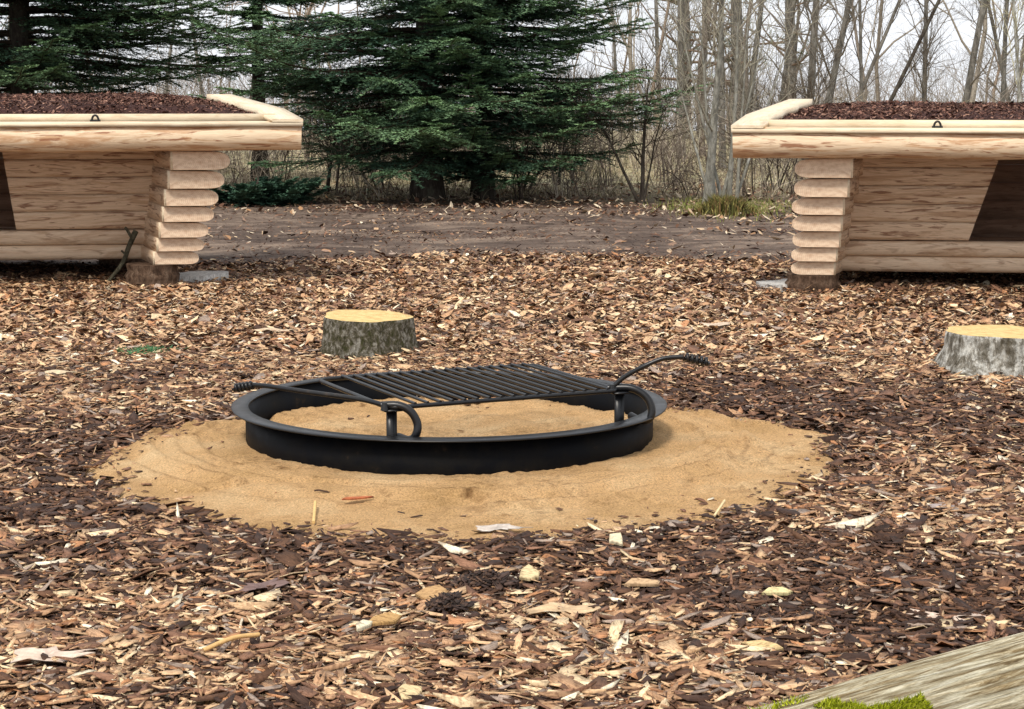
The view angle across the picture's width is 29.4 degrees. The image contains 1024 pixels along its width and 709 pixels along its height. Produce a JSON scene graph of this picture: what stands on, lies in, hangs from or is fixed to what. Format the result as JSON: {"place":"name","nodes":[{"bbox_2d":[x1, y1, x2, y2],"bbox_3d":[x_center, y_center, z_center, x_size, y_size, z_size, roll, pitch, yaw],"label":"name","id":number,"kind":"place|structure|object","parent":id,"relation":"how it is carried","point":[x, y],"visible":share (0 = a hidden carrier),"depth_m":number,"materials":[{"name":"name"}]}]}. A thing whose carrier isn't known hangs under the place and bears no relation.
{"place":"outdoors","nodes":[
{"label":"outdoors","id":0,"kind":"place"},
{"bbox_2d":[282,55,392,187],"bbox_3d":[-1.795,-2.955,23.697,1.990,1.985,1.658,0,8,0],"label":"shrub","id":1,"kind":"object","parent":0,"point":[353,144],"visible":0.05,"depth_m":23.87,"materials":[{"name":"brown plant"}]},
{"bbox_2d":[0,202,800,264],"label":"path","id":2,"kind":"structure","parent":0,"point":[668,232],"depth_m":16.80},
{"bbox_2d":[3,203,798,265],"bbox_3d":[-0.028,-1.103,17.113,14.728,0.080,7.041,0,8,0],"label":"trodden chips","id":3,"kind":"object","parent":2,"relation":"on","point":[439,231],"visible":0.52,"depth_m":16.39,"materials":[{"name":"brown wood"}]},
{"bbox_2d":[679,193,769,216],"bbox_3d":[2.078,-1.495,19.304,1.101,0.220,1.072,2,8,17],"label":"grass clump","id":4,"kind":"object","parent":2,"relation":"on","point":[730,205],"visible":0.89,"depth_m":19.08,"materials":[{"name":"green plant"}]},
{"bbox_2d":[0,131,1023,708],"bbox_3d":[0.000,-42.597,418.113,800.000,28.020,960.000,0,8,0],"label":"ground","id":5,"kind":"structure","parent":0,"point":[500,201],"depth_m":11.66,"materials":[{"name":"brown wood"}]},
{"bbox_2d":[0,0,264,94],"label":"fir tree","id":6,"kind":"object","parent":5,"relation":"on","point":[27,65],"visible":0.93,"depth_m":22.91,"materials":[{"name":"green plant"}]},
{"bbox_2d":[117,342,188,356],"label":"green sprig","id":7,"kind":"object","parent":5,"relation":"on","point":[152,349],"visible":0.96,"depth_m":9.27,"materials":[{"name":"green plant"}]},
{"bbox_2d":[145,1,207,93],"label":"bare tree","id":8,"kind":"object","parent":5,"relation":"on","point":[170,52],"visible":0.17,"depth_m":33.63,"materials":[{"name":"grey plant"}]},
{"bbox_2d":[154,0,246,98],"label":"bare tree","id":9,"kind":"object","parent":5,"relation":"on","point":[199,83],"visible":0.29,"depth_m":35.64,"materials":[{"name":"grey plant"}]},
{"bbox_2d":[179,271,228,284],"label":"stone slab","id":10,"kind":"structure","parent":5,"relation":"on","point":[201,276],"depth_m":12.76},
{"bbox_2d":[213,4,296,98],"bbox_3d":[-4.668,-7.348,37.246,2.224,6.924,2.440,0,8,0],"label":"bare tree","id":11,"kind":"object","parent":5,"relation":"on","point":[245,64],"visible":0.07,"depth_m":37.52,"materials":[{"name":"grey plant"}]},
{"bbox_2d":[169,0,350,181],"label":"fir tree","id":12,"kind":"object","parent":5,"relation":"on","point":[254,7],"visible":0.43,"depth_m":24.93,"materials":[{"name":"green plant"}]},
{"bbox_2d":[210,169,330,206],"bbox_3d":[-2.656,-1.769,20.831,1.371,0.512,1.412,5,9,33],"label":"fir bush","id":13,"kind":"object","parent":5,"relation":"on","point":[263,191],"visible":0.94,"depth_m":20.52,"materials":[{"name":"green plant"}]},
{"bbox_2d":[286,54,381,193],"bbox_3d":[-2.088,-2.774,22.834,1.468,1.839,1.730,3,8,20],"label":"shrub","id":14,"kind":"object","parent":5,"relation":"on","point":[328,145],"visible":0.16,"depth_m":22.79,"materials":[{"name":"brown plant"}]},
{"bbox_2d":[186,0,610,200],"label":"fir tree","id":15,"kind":"object","parent":5,"relation":"on","point":[423,184],"visible":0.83,"depth_m":21.03,"materials":[{"name":"green plant"}]},
{"bbox_2d":[84,396,845,550],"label":"sand","id":16,"kind":"structure","parent":5,"relation":"on","point":[238,476],"depth_m":6.30,"materials":[{"name":"beige sand"}]},
{"bbox_2d":[312,500,316,523],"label":"twig","id":17,"kind":"object","parent":16,"relation":"on","point":[314,512],"visible":1,"depth_m":5.78,"materials":[{"name":"beige wood"}]},
{"bbox_2d":[342,496,373,499],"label":"bark piece","id":18,"kind":"object","parent":16,"relation":"on","point":[356,497],"visible":1,"depth_m":5.95,"materials":[{"name":"brown wood"}]},
{"bbox_2d":[231,353,710,475],"bbox_3d":[-0.164,0.159,7.069,1.693,0.423,1.570,0,8,0],"label":"fire pit","id":19,"kind":"object","parent":16,"relation":"in","point":[392,452],"visible":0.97,"depth_m":6.61,"materials":[{"name":"black metal"}]},
{"bbox_2d":[472,524,529,532],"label":"dry leaf","id":20,"kind":"object","parent":16,"relation":"on","point":[488,528],"visible":1,"depth_m":5.61,"materials":[{"name":"white plant"}]},
{"bbox_2d":[713,499,725,516],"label":"twig","id":21,"kind":"object","parent":16,"relation":"on","point":[719,507],"visible":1,"depth_m":5.84,"materials":[{"name":"beige wood"}]},
{"bbox_2d":[203,179,802,259],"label":"leaf litter","id":22,"kind":"object","parent":5,"relation":"on","point":[531,203],"visible":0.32,"depth_m":20.14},
{"bbox_2d":[207,150,804,223],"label":"grass","id":23,"kind":"structure","parent":5,"relation":"on","point":[690,206],"depth_m":23.04,"materials":[{"name":"brown plant"}]},
{"bbox_2d":[0,248,1023,708],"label":"wood chips","id":24,"kind":"object","parent":5,"relation":"on","point":[680,610],"visible":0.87,"depth_m":5.62,"materials":[{"name":"brown wood"}]},
{"bbox_2d":[2,646,97,663],"bbox_3d":[-1.044,0.675,4.351,0.226,0.028,0.130,-5,9,-30],"label":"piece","id":25,"kind":"object","parent":24,"relation":"on","point":[25,654],"visible":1,"depth_m":4.36,"materials":[{"name":"white wood"}]},
{"bbox_2d":[16,370,92,376],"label":"dry leaf","id":26,"kind":"object","parent":24,"relation":"on","point":[57,371],"visible":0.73,"depth_m":8.60,"materials":[{"name":"beige plant"}]},
{"bbox_2d":[106,227,137,283],"bbox_3d":[-2.529,-0.643,12.666,0.060,0.368,0.261,6,10,38],"label":"stick","id":27,"kind":"object","parent":24,"relation":"on","point":[133,235],"visible":0.98,"depth_m":12.67,"materials":[{"name":"wood"}]},
{"bbox_2d":[0,91,302,286],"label":"log shelter","id":28,"kind":"object","parent":24,"relation":"on","point":[88,176],"visible":1,"depth_m":12.48,"materials":[{"name":"brown wood"}]},
{"bbox_2d":[202,632,259,651],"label":"twig","id":29,"kind":"object","parent":24,"relation":"on","point":[228,639],"visible":1,"depth_m":4.42,"materials":[{"name":"beige wood"}]},
{"bbox_2d":[212,533,251,537],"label":"dry leaf","id":30,"kind":"object","parent":24,"relation":"on","point":[241,534],"visible":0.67,"depth_m":5.50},
{"bbox_2d":[232,577,289,595],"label":"dry leaf","id":31,"kind":"object","parent":24,"relation":"on","point":[259,586],"visible":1,"depth_m":4.97,"materials":[{"name":"plant"}]},
{"bbox_2d":[246,328,293,332],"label":"dry leaf","id":32,"kind":"object","parent":24,"relation":"on","point":[268,329],"visible":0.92,"depth_m":10.09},
{"bbox_2d":[356,620,372,631],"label":"wood piece","id":33,"kind":"object","parent":24,"relation":"on","point":[363,625],"visible":1,"depth_m":4.57,"materials":[{"name":"white wood"}]},
{"bbox_2d":[320,310,418,359],"bbox_3d":[-0.711,-0.094,9.378,0.454,0.208,0.453,7,10,41],"label":"tree stump","id":34,"kind":"object","parent":24,"relation":"on","point":[362,333],"visible":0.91,"depth_m":9.21,"materials":[{"name":"grey wood"}]},
{"bbox_2d":[369,612,401,625],"bbox_3d":[-0.306,0.627,4.615,0.111,0.020,0.037,-7,10,-41],"label":"wood piece","id":35,"kind":"object","parent":24,"relation":"on","point":[387,618],"visible":1,"depth_m":4.62,"materials":[{"name":"wood"}]},
{"bbox_2d":[398,684,421,700],"bbox_3d":[-0.213,0.703,4.062,0.050,0.024,0.070,0,8,0],"label":"wood piece","id":36,"kind":"object","parent":24,"relation":"on","point":[413,690],"visible":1,"depth_m":4.06,"materials":[{"name":"beige wood"}]},
{"bbox_2d":[415,585,448,599],"bbox_3d":[-0.197,0.594,4.866,0.060,0.028,0.066,8,11,44],"label":"wood piece","id":37,"kind":"object","parent":24,"relation":"on","point":[425,593],"visible":0.74,"depth_m":4.86,"materials":[{"name":"beige wood"}]},
{"bbox_2d":[423,590,477,611],"bbox_3d":[-0.150,0.606,4.781,0.132,0.058,0.108,0,8,0],"label":"pine cone","id":38,"kind":"object","parent":24,"relation":"on","point":[453,601],"visible":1,"depth_m":4.76,"materials":[{"name":"brown wood"}]},
{"bbox_2d":[450,569,518,589],"bbox_3d":[-0.070,0.573,5.014,0.177,0.044,0.109,0,8,0],"label":"bark clump","id":39,"kind":"object","parent":24,"relation":"on","point":[485,578],"visible":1,"depth_m":4.99,"materials":[{"name":"brown wood"}]},
{"bbox_2d":[519,564,539,580],"bbox_3d":[0.047,0.564,5.054,0.048,0.030,0.068,1,8,8],"label":"wood piece","id":40,"kind":"object","parent":24,"relation":"on","point":[528,572],"visible":1,"depth_m":5.04,"materials":[{"name":"beige wood"}]},
{"bbox_2d":[522,602,600,614],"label":"dry leaf","id":41,"kind":"object","parent":24,"relation":"on","point":[566,608],"visible":1,"depth_m":4.75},
{"bbox_2d":[562,349,604,353],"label":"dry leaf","id":42,"kind":"object","parent":24,"relation":"on","point":[594,351],"visible":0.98,"depth_m":9.28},
{"bbox_2d":[609,532,622,545],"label":"wood piece","id":43,"kind":"object","parent":24,"relation":"on","point":[616,538],"visible":1,"depth_m":5.43,"materials":[{"name":"beige wood"}]},
{"bbox_2d":[624,578,659,586],"bbox_3d":[0.331,0.580,4.962,0.093,0.017,0.025,0,8,0],"label":"wood piece","id":44,"kind":"object","parent":24,"relation":"on","point":[642,582],"visible":1,"depth_m":4.96,"materials":[{"name":"beige wood"}]},
{"bbox_2d":[696,322,737,326],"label":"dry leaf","id":45,"kind":"object","parent":24,"relation":"on","point":[715,324],"visible":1,"depth_m":10.36,"materials":[{"name":"beige plant"}]},
{"bbox_2d":[741,640,782,650],"bbox_3d":[0.565,0.657,4.405,0.102,0.018,0.029,7,10,39],"label":"wood piece","id":46,"kind":"object","parent":24,"relation":"on","point":[761,643],"visible":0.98,"depth_m":4.41,"materials":[{"name":"beige wood"}]},
{"bbox_2d":[756,278,787,291],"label":"stone slab","id":47,"kind":"structure","parent":24,"relation":"on","point":[780,283],"depth_m":12.27,"materials":[{"name":"grey stone"}]},
{"bbox_2d":[762,587,792,595],"bbox_3d":[0.662,0.590,4.873,0.078,0.017,0.027,0,8,0],"label":"wood piece","id":48,"kind":"object","parent":24,"relation":"on","point":[777,591],"visible":1,"depth_m":4.87,"materials":[{"name":"beige wood"}]},
{"bbox_2d":[731,99,1023,293],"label":"log shelter","id":49,"kind":"object","parent":24,"relation":"on","point":[906,186],"visible":1,"depth_m":12.12,"materials":[{"name":"brown wood"}]},
{"bbox_2d":[746,632,1023,708],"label":"fallen log","id":50,"kind":"object","parent":24,"relation":"on","point":[987,675],"visible":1,"depth_m":3.41,"materials":[{"name":"beige wood"}]},
{"bbox_2d":[903,608,972,620],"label":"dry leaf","id":51,"kind":"object","parent":24,"relation":"on","point":[932,614],"visible":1,"depth_m":4.68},
{"bbox_2d":[928,504,969,507],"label":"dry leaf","id":52,"kind":"object","parent":24,"relation":"on","point":[933,505],"visible":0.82,"depth_m":5.88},
{"bbox_2d":[951,609,985,623],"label":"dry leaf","id":53,"kind":"object","parent":24,"relation":"on","point":[974,614],"visible":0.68,"depth_m":4.67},
{"bbox_2d":[931,325,1023,378],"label":"tree stump","id":54,"kind":"object","parent":24,"relation":"on","point":[971,350],"visible":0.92,"depth_m":8.60,"materials":[{"name":"grey wood"}]},
{"bbox_2d":[0,0,1023,172],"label":"wood","id":55,"kind":"object","parent":5,"relation":"on","point":[877,89],"visible":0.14,"depth_m":42.09,"materials":[{"name":"grey plant"}]},
{"bbox_2d":[353,0,712,199],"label":"fir tree","id":56,"kind":"object","parent":5,"relation":"on","point":[451,55],"visible":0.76,"depth_m":21.10,"materials":[{"name":"green plant"}]},
{"bbox_2d":[46,69,1022,200],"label":"undergrowth","id":57,"kind":"object","parent":5,"relation":"on","point":[664,156],"visible":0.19,"depth_m":23.32,"materials":[{"name":"brown plant"}]},
{"bbox_2d":[467,54,601,191],"bbox_3d":[0.238,-2.764,23.330,2.133,1.686,1.592,0,8,0],"label":"shrub","id":58,"kind":"object","parent":5,"relation":"on","point":[550,149],"visible":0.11,"depth_m":23.30,"materials":[{"name":"brown plant"}]},
{"bbox_2d":[516,61,629,184],"bbox_3d":[0.622,-3.007,24.886,1.784,1.760,1.623,0,8,0],"label":"shrub","id":59,"kind":"object","parent":5,"relation":"on","point":[576,131],"visible":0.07,"depth_m":24.80,"materials":[{"name":"brown plant"}]},
{"bbox_2d":[597,0,671,141],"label":"bare tree","id":60,"kind":"object","parent":5,"relation":"on","point":[613,53],"visible":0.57,"depth_m":35.60,"materials":[{"name":"grey plant"}]},
{"bbox_2d":[552,15,738,203],"bbox_3d":[1.428,-2.644,21.109,2.001,2.079,1.648,0,8,0],"label":"sapling","id":61,"kind":"object","parent":5,"relation":"on","point":[643,192],"visible":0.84,"depth_m":21.05,"materials":[{"name":"brown wood"}]},
{"bbox_2d":[620,0,690,147],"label":"bare tree","id":62,"kind":"object","parent":5,"relation":"on","point":[656,30],"visible":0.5,"depth_m":37.52,"materials":[{"name":"grey plant"}]},
{"bbox_2d":[648,0,715,158],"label":"bare tree","id":63,"kind":"object","parent":5,"relation":"on","point":[680,48],"visible":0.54,"depth_m":33.59,"materials":[{"name":"grey plant"}]},
{"bbox_2d":[635,0,745,138],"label":"bare tree","id":64,"kind":"object","parent":5,"relation":"on","point":[685,37],"visible":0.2,"depth_m":45.36,"materials":[{"name":"grey plant"}]},
{"bbox_2d":[689,0,739,140],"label":"bare tree","id":65,"kind":"object","parent":5,"relation":"on","point":[704,25],"visible":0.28,"depth_m":39.56,"materials":[{"name":"grey plant"}]},
{"bbox_2d":[652,0,777,167],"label":"bare tree","id":66,"kind":"object","parent":5,"relation":"on","point":[722,80],"visible":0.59,"depth_m":29.73,"materials":[{"name":"grey plant"}]},
{"bbox_2d":[667,0,768,138],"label":"bare tree","id":67,"kind":"object","parent":5,"relation":"on","point":[735,15],"visible":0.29,"depth_m":41.42,"materials":[{"name":"grey plant"}]},
{"bbox_2d":[687,0,763,162],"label":"bare tree","id":68,"kind":"object","parent":5,"relation":"on","point":[759,16],"visible":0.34,"depth_m":31.61,"materials":[{"name":"grey plant"}]},
{"bbox_2d":[617,0,862,203],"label":"hazel shrub","id":69,"kind":"object","parent":5,"relation":"on","point":[710,177],"visible":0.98,"depth_m":20.34,"materials":[{"name":"grey plant"}]},
{"bbox_2d":[730,0,812,99],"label":"bare tree","id":70,"kind":"object","parent":5,"relation":"on","point":[791,52],"visible":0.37,"depth_m":47.35,"materials":[{"name":"grey plant"}]},
{"bbox_2d":[710,0,833,160],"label":"bare tree","id":71,"kind":"object","parent":5,"relation":"on","point":[791,21],"visible":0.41,"depth_m":32.65,"materials":[{"name":"grey plant"}]},
{"bbox_2d":[693,40,862,191],"bbox_3d":[3.156,-2.771,22.770,2.094,1.830,1.642,0,8,0],"label":"shrub","id":72,"kind":"object","parent":5,"relation":"on","point":[810,86],"visible":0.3,"depth_m":22.85,"materials":[{"name":"brown plant"}]},
{"bbox_2d":[760,0,838,158],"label":"bare tree","id":73,"kind":"object","parent":5,"relation":"on","point":[811,62],"visible":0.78,"depth_m":28.71,"materials":[{"name":"grey plant"}]},
{"bbox_2d":[783,0,878,102],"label":"bare tree","id":74,"kind":"object","parent":5,"relation":"on","point":[845,21],"visible":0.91,"depth_m":27.53,"materials":[{"name":"grey plant"}]},
{"bbox_2d":[808,0,901,102],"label":"bare tree","id":75,"kind":"object","parent":5,"relation":"on","point":[860,60],"visible":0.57,"depth_m":30.60,"materials":[{"name":"grey plant"}]},
{"bbox_2d":[826,0,913,102],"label":"bare tree","id":76,"kind":"object","parent":5,"relation":"on","point":[891,20],"visible":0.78,"depth_m":34.66,"materials":[{"name":"grey plant"}]},
{"bbox_2d":[884,0,975,102],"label":"bare tree","id":77,"kind":"object","parent":5,"relation":"on","point":[925,59],"visible":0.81,"depth_m":32.60,"materials":[{"name":"grey plant"}]},
{"bbox_2d":[889,0,981,100],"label":"bare tree","id":78,"kind":"object","parent":5,"relation":"on","point":[904,72],"visible":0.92,"depth_m":26.70,"materials":[{"name":"grey plant"}]},
{"bbox_2d":[940,0,1023,101],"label":"bare tree","id":79,"kind":"object","parent":5,"relation":"on","point":[996,40],"visible":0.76,"depth_m":34.51,"materials":[{"name":"grey plant"}]},
{"bbox_2d":[954,0,1023,102],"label":"bare tree","id":80,"kind":"object","parent":5,"relation":"on","point":[970,81],"visible":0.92,"depth_m":29.52,"materials":[{"name":"grey plant"}]},
{"bbox_2d":[960,0,1023,102],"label":"bare tree","id":81,"kind":"object","parent":5,"relation":"on","point":[1003,84],"visible":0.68,"depth_m":31.64,"materials":[{"name":"grey plant"}]},
{"bbox_2d":[974,0,1023,102],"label":"bare tree","id":82,"kind":"object","parent":5,"relation":"on","point":[1016,36],"visible":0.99,"depth_m":23.77,"materials":[{"name":"grey plant"}]},
{"bbox_2d":[0,0,1023,130],"label":"sky","id":83,"kind":"structure","parent":0,"point":[967,31],"materials":[{"name":"white"}]}
]}

